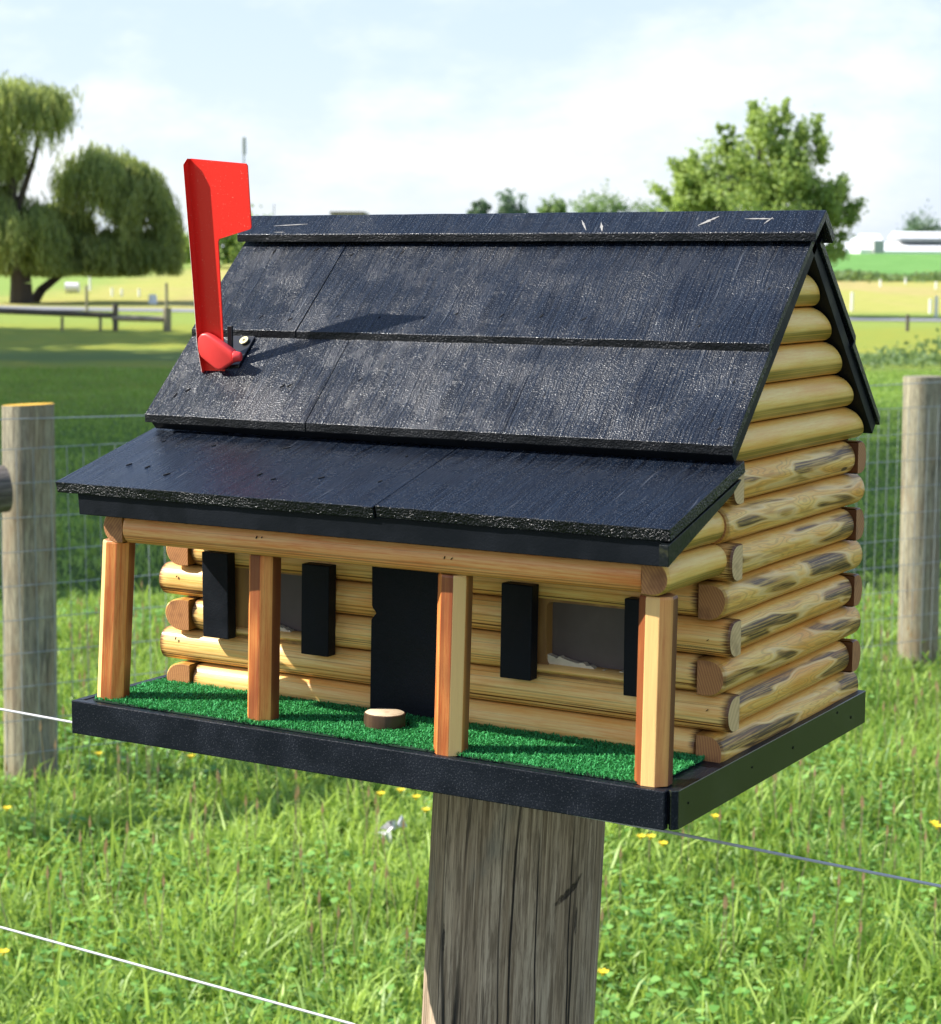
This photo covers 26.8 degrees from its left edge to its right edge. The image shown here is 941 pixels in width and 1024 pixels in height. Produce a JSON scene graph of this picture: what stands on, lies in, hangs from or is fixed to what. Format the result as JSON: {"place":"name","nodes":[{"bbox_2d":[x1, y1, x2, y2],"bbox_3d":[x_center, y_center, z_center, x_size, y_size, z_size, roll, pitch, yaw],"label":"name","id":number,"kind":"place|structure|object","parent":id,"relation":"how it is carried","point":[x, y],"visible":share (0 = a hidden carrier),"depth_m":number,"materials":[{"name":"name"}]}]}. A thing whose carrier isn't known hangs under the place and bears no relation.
{"place":"outdoors","nodes":[
{"label":"outdoors","id":0,"kind":"place"},
{"bbox_2d":[65,282,79,292],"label":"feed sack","id":1,"kind":"object","parent":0,"point":[70,287],"visible":1,"depth_m":81.32,"materials":[{"name":"white plastic"}]},
{"bbox_2d":[148,294,156,303],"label":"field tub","id":2,"kind":"object","parent":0,"point":[152,298],"visible":1,"depth_m":69.49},
{"bbox_2d":[0,579,940,1023],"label":"tall grass","id":3,"kind":"structure","parent":0,"point":[900,957],"depth_m":5.06,"materials":[{"name":"green plant"}]},
{"bbox_2d":[378,815,406,843],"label":"litter","id":4,"kind":"object","parent":3,"relation":"on","point":[389,826],"visible":0.8,"depth_m":5.50,"materials":[{"name":"white paper"}]},
{"bbox_2d":[0,253,940,1023],"bbox_3d":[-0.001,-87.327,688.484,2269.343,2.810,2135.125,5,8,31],"label":"ground","id":5,"kind":"structure","parent":0,"point":[34,341],"depth_m":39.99,"materials":[{"name":"green plant"}]},
{"bbox_2d":[0,948,9,999],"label":"yellow flower","id":6,"kind":"object","parent":5,"relation":"on","point":[2,952],"visible":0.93,"depth_m":4.24,"materials":[{"name":"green plant"}]},
{"bbox_2d":[2,805,11,847],"bbox_3d":[-1.256,0.887,5.360,0.028,0.179,0.028,5,8,31],"label":"yellow flower","id":7,"kind":"object","parent":5,"relation":"on","point":[6,808],"visible":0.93,"depth_m":5.36,"materials":[{"name":"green plant"}]},
{"bbox_2d":[2,403,57,791],"bbox_3d":[-1.361,0.297,6.086,0.178,1.266,0.171,5,8,31],"label":"fence post","id":8,"kind":"object","parent":5,"relation":"on","point":[20,434],"visible":0.88,"depth_m":6.02,"materials":[{"name":"grey wood"}]},
{"bbox_2d":[0,465,12,512],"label":"fence rail","id":9,"kind":"object","parent":8,"relation":"attached to","point":[6,495],"visible":1,"depth_m":5.82,"materials":[{"name":"silver metal"}]},
{"bbox_2d":[0,382,940,788],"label":"wire fence","id":10,"kind":"object","parent":8,"relation":"attached to","point":[134,642],"visible":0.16,"depth_m":6.12,"materials":[{"name":"grey metal"}]},
{"bbox_2d":[0,70,84,303],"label":"weeping willow","id":11,"kind":"object","parent":5,"relation":"on","point":[36,240],"visible":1,"depth_m":68.36,"materials":[{"name":"green plant"}]},
{"bbox_2d":[0,304,170,330],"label":"log rail fence","id":12,"kind":"object","parent":5,"relation":"on","point":[115,317],"visible":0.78,"depth_m":45.73,"materials":[{"name":"wood"}]},
{"bbox_2d":[85,285,87,310],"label":"field post","id":13,"kind":"object","parent":5,"relation":"on","point":[86,297],"visible":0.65,"depth_m":59.63,"materials":[{"name":"wood"}]},
{"bbox_2d":[88,276,90,290],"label":"field post","id":14,"kind":"object","parent":5,"relation":"on","point":[89,278],"visible":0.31,"depth_m":84.41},
{"bbox_2d":[94,751,100,780],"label":"yellow flower","id":15,"kind":"object","parent":5,"relation":"on","point":[98,753],"visible":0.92,"depth_m":5.95,"materials":[{"name":"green plant"}]},
{"bbox_2d":[33,138,188,302],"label":"weeping willow","id":16,"kind":"object","parent":5,"relation":"on","point":[129,195],"visible":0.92,"depth_m":70.49,"materials":[{"name":"green plant"}]},
{"bbox_2d":[165,283,167,307],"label":"field post","id":17,"kind":"object","parent":5,"relation":"on","point":[166,295],"visible":0.65,"depth_m":57.63,"materials":[{"name":"brown wood"}]},
{"bbox_2d":[187,754,194,790],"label":"yellow flower","id":18,"kind":"object","parent":5,"relation":"on","point":[190,756],"visible":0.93,"depth_m":5.92,"materials":[{"name":"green plant"}]},
{"bbox_2d":[182,204,271,265],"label":"distant tree","id":19,"kind":"object","parent":5,"relation":"on","point":[230,249],"visible":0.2,"depth_m":127.92,"materials":[{"name":"green plant"}]},
{"bbox_2d":[242,137,245,162],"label":"mast","id":20,"kind":"object","parent":5,"relation":"on","point":[243,146],"visible":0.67,"depth_m":187.00,"materials":[{"name":"grey metal"}]},
{"bbox_2d":[330,211,369,214],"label":"farm building","id":21,"kind":"structure","parent":5,"relation":"on","point":[347,213],"depth_m":256.16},
{"bbox_2d":[376,791,384,841],"bbox_3d":[-0.251,0.870,5.521,0.028,0.179,0.028,5,8,31],"label":"yellow flower","id":22,"kind":"object","parent":5,"relation":"on","point":[380,793],"visible":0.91,"depth_m":5.51,"materials":[{"name":"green plant"}]},
{"bbox_2d":[395,788,404,837],"bbox_3d":[-0.197,0.866,5.559,0.028,0.179,0.028,5,8,31],"label":"yellow flower","id":23,"kind":"object","parent":5,"relation":"on","point":[400,790],"visible":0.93,"depth_m":5.55,"materials":[{"name":"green plant"}]},
{"bbox_2d":[411,794,419,845],"bbox_3d":[-0.151,0.875,5.488,0.028,0.179,0.028,5,8,31],"label":"yellow flower","id":24,"kind":"object","parent":5,"relation":"on","point":[416,796],"visible":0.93,"depth_m":5.48,"materials":[{"name":"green plant"}]},
{"bbox_2d":[421,807,429,843],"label":"yellow flower","id":25,"kind":"object","parent":5,"relation":"on","point":[425,809],"visible":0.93,"depth_m":5.35,"materials":[{"name":"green plant"}]},
{"bbox_2d":[0,599,940,1023],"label":"clover","id":26,"kind":"object","parent":5,"relation":"on","point":[910,1007],"visible":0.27,"depth_m":4.85,"materials":[{"name":"green plant"}]},
{"bbox_2d":[466,198,491,213],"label":"distant tree","id":27,"kind":"object","parent":5,"relation":"on","point":[481,205],"visible":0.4,"depth_m":315.90,"materials":[{"name":"green plant"}]},
{"bbox_2d":[494,188,528,212],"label":"distant tree","id":28,"kind":"object","parent":5,"relation":"on","point":[508,204],"visible":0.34,"depth_m":315.45,"materials":[{"name":"green plant"}]},
{"bbox_2d":[421,793,604,1023],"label":"wooden post","id":29,"kind":"object","parent":5,"relation":"on","point":[513,914],"visible":0.71,"depth_m":1.69,"materials":[{"name":"grey wood"}]},
{"bbox_2d":[0,926,354,1023],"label":"fence wire","id":30,"kind":"object","parent":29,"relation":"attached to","point":[187,978],"visible":1,"depth_m":1.88,"materials":[{"name":"silver metal"}]},
{"bbox_2d":[55,158,879,830],"bbox_3d":[0.004,-0.054,1.685,0.575,0.490,0.436,5,8,31],"label":"log cabin mailbox","id":31,"kind":"object","parent":29,"relation":"on","point":[545,512],"visible":1,"depth_m":1.59,"materials":[{"name":"black paint"}]},
{"bbox_2d":[235,567,301,644],"bbox_3d":[-0.165,0.080,1.709,0.111,0.064,0.012,5,8,31],"label":"window","id":32,"kind":"structure","parent":31,"relation":"in","point":[291,584],"depth_m":1.71,"materials":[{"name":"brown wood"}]},
{"bbox_2d":[370,566,438,718],"bbox_3d":[-0.051,0.100,1.634,0.068,0.138,0.014,5,8,31],"label":"door","id":33,"kind":"structure","parent":31,"relation":"in","point":[405,602],"depth_m":1.63,"materials":[{"name":"black paint"}]},
{"bbox_2d":[537,598,624,684],"bbox_3d":[0.095,0.100,1.555,0.120,0.064,0.012,5,8,31],"label":"window","id":34,"kind":"structure","parent":31,"relation":"in","point":[570,633],"depth_m":1.56,"materials":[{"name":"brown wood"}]},
{"bbox_2d":[0,708,940,887],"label":"fence wire","id":35,"kind":"object","parent":29,"relation":"attached to","point":[727,843],"visible":0.49,"depth_m":1.55,"materials":[{"name":"grey metal"}]},
{"bbox_2d":[536,194,569,212],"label":"distant tree","id":36,"kind":"object","parent":5,"relation":"on","point":[557,206],"visible":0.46,"depth_m":236.77,"materials":[{"name":"green plant"}]},
{"bbox_2d":[565,178,635,212],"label":"distant tree","id":37,"kind":"object","parent":5,"relation":"on","point":[612,207],"visible":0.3,"depth_m":226.02,"materials":[{"name":"green plant"}]},
{"bbox_2d":[597,968,608,1023],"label":"yellow flower","id":38,"kind":"object","parent":5,"relation":"on","point":[603,971],"visible":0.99,"depth_m":4.14,"materials":[{"name":"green plant"}]},
{"bbox_2d":[636,834,644,895],"bbox_3d":[0.441,0.924,5.119,0.028,0.179,0.028,5,8,31],"label":"yellow flower","id":39,"kind":"object","parent":5,"relation":"on","point":[640,836],"visible":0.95,"depth_m":5.11,"materials":[{"name":"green plant"}]},
{"bbox_2d":[619,197,669,211],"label":"distant tree","id":40,"kind":"object","parent":5,"relation":"on","point":[638,206],"visible":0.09,"depth_m":227.52,"materials":[{"name":"green plant"}]},
{"bbox_2d":[646,834,655,881],"bbox_3d":[0.466,0.924,5.119,0.028,0.179,0.028,5,8,31],"label":"yellow flower","id":41,"kind":"object","parent":5,"relation":"on","point":[650,836],"visible":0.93,"depth_m":5.12,"materials":[{"name":"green plant"}]},
{"bbox_2d":[658,841,667,905],"bbox_3d":[0.492,0.932,5.059,0.028,0.179,0.028,5,8,31],"label":"yellow flower","id":42,"kind":"object","parent":5,"relation":"on","point":[662,843],"visible":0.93,"depth_m":5.06,"materials":[{"name":"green plant"}]},
{"bbox_2d":[711,814,718,874],"bbox_3d":[0.656,0.901,5.308,0.028,0.179,0.028,5,8,31],"label":"yellow flower","id":43,"kind":"object","parent":5,"relation":"on","point":[714,815],"visible":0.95,"depth_m":5.30,"materials":[{"name":"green plant"}]},
{"bbox_2d":[644,96,869,267],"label":"broadleaf tree","id":44,"kind":"object","parent":5,"relation":"on","point":[782,178],"visible":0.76,"depth_m":58.70,"materials":[{"name":"green plant"}]},
{"bbox_2d":[825,238,853,252],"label":"white barn","id":45,"kind":"structure","parent":5,"relation":"on","point":[847,244],"depth_m":309.32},
{"bbox_2d":[850,292,853,310],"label":"field post","id":46,"kind":"object","parent":5,"relation":"on","point":[851,302],"visible":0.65,"depth_m":65.60,"materials":[{"name":"white wood"}]},
{"bbox_2d":[850,234,883,253],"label":"white barn","id":47,"kind":"structure","parent":5,"relation":"on","point":[867,243],"depth_m":289.07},
{"bbox_2d":[835,268,940,282],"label":"hedge","id":48,"kind":"object","parent":5,"relation":"on","point":[859,275],"visible":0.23,"depth_m":103.92,"materials":[{"name":"green plant"}]},
{"bbox_2d":[859,328,940,369],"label":"weeds","id":49,"kind":"object","parent":5,"relation":"on","point":[911,357],"visible":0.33,"depth_m":32.77,"materials":[{"name":"green plant"}]},
{"bbox_2d":[905,314,909,330],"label":"field post","id":50,"kind":"object","parent":5,"relation":"on","point":[907,322],"visible":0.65,"depth_m":47.77,"materials":[{"name":"wood"}]},
{"bbox_2d":[884,232,940,253],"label":"white barn","id":51,"kind":"structure","parent":5,"relation":"on","point":[915,243],"depth_m":301.56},
{"bbox_2d":[897,375,940,671],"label":"fence post","id":52,"kind":"object","parent":5,"relation":"on","point":[922,395],"visible":0.84,"depth_m":7.91,"materials":[{"name":"grey wood"}]},
{"bbox_2d":[897,199,940,231],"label":"distant tree","id":53,"kind":"object","parent":5,"relation":"on","point":[916,226],"visible":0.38,"depth_m":414.28,"materials":[{"name":"green plant"}]},
{"bbox_2d":[929,299,931,313],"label":"field post","id":54,"kind":"object","parent":5,"relation":"on","point":[930,306],"visible":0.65,"depth_m":63.63,"materials":[{"name":"white"}]},
{"bbox_2d":[930,820,938,857],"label":"yellow flower","id":55,"kind":"object","parent":5,"relation":"on","point":[934,822],"visible":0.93,"depth_m":5.25,"materials":[{"name":"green plant"}]},
{"bbox_2d":[934,296,937,317],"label":"field post","id":56,"kind":"object","parent":5,"relation":"on","point":[936,308],"visible":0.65,"depth_m":59.66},
{"bbox_2d":[933,823,940,869],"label":"yellow flower","id":57,"kind":"object","parent":5,"relation":"on","point":[937,825],"visible":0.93,"depth_m":5.22,"materials":[{"name":"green plant"}]},
{"bbox_2d":[0,306,940,320],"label":"road","id":58,"kind":"structure","parent":0,"point":[192,310],"depth_m":63.82,"materials":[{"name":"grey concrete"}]},
{"bbox_2d":[0,0,940,246],"label":"sky","id":59,"kind":"structure","parent":0,"point":[372,107],"materials":[{"name":"white"}]}
]}

